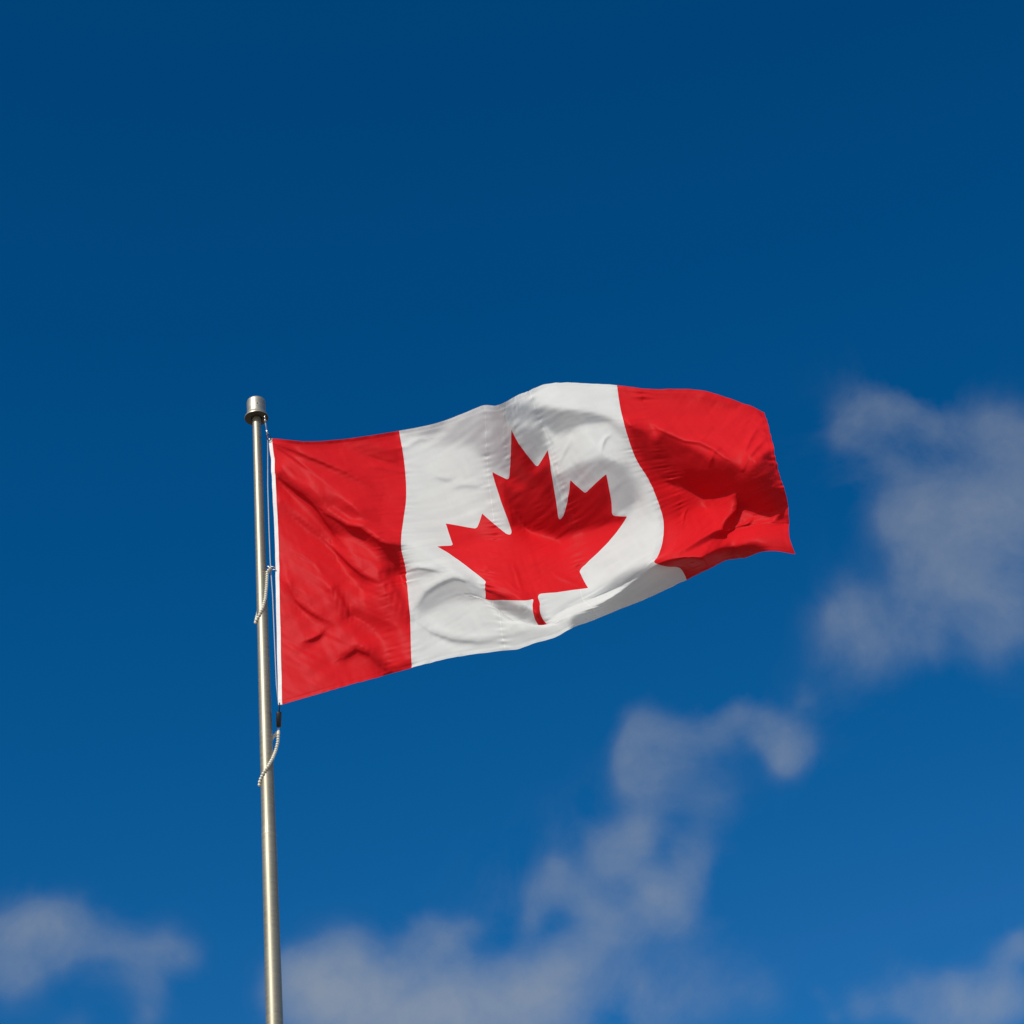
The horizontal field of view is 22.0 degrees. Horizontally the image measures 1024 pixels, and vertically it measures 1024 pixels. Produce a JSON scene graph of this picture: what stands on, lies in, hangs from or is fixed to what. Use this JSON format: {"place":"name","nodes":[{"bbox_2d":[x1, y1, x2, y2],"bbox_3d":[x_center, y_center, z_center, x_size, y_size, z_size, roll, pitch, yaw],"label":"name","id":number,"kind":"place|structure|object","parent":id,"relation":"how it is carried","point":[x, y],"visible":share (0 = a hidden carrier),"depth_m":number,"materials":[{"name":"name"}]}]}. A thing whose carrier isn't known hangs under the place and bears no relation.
{"place":"outdoors","nodes":[
{"label":"outdoors","id":0,"kind":"place"},
{"bbox_2d":[0,0,1023,1023],"label":"sky","id":1,"kind":"structure","parent":0,"point":[765,787],"materials":[{"name":"blue"}]},
{"label":"ground","id":2,"kind":"structure","parent":0,"visible":0},
{"bbox_2d":[245,396,282,1023],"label":"flagpole","id":3,"kind":"object","parent":2,"relation":"on","point":[256,413],"visible":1,"depth_m":13.74,"materials":[{"name":"metal"}]},
{"bbox_2d":[254,567,271,623],"bbox_3d":[-1.358,0.462,14.377,0.110,0.357,0.088,-6,-36,0],"label":"beaded loop","id":4,"kind":"object","parent":3,"relation":"hanging from","point":[265,594],"visible":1,"depth_m":14.34,"materials":[{"name":"plastic"}]},
{"bbox_2d":[265,422,277,700],"bbox_3d":[-1.323,0.256,14.469,0.027,1.855,0.087,-6,-36,0],"label":"halyard","id":5,"kind":"object","parent":3,"relation":"attached to","point":[270,566],"visible":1,"depth_m":14.47,"materials":[{"name":"fabric"}]},
{"bbox_2d":[269,382,794,704],"bbox_3d":[0.052,-0.021,14.201,2.846,1.792,0.566,-15,-37,13],"label":"flag","id":6,"kind":"object","parent":5,"relation":"hanging from","point":[544,512],"visible":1,"depth_m":14.18,"materials":[{"name":"red fabric"}]},
{"bbox_2d":[276,703,281,729],"bbox_3d":[-1.232,1.087,13.921,0.028,0.123,0.112,1,-37,-9],"label":"counterweight","id":7,"kind":"object","parent":6,"relation":"hanging from","point":[278,718],"visible":1,"depth_m":13.92,"materials":[{"name":"black metal"}]},
{"bbox_2d":[258,730,279,786],"bbox_3d":[-1.269,1.276,13.791,0.133,0.370,0.096,5,-37,-14],"label":"beaded loop","id":8,"kind":"object","parent":7,"relation":"hanging from","point":[276,733],"visible":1,"depth_m":13.76,"materials":[{"name":"plastic"}]}
]}

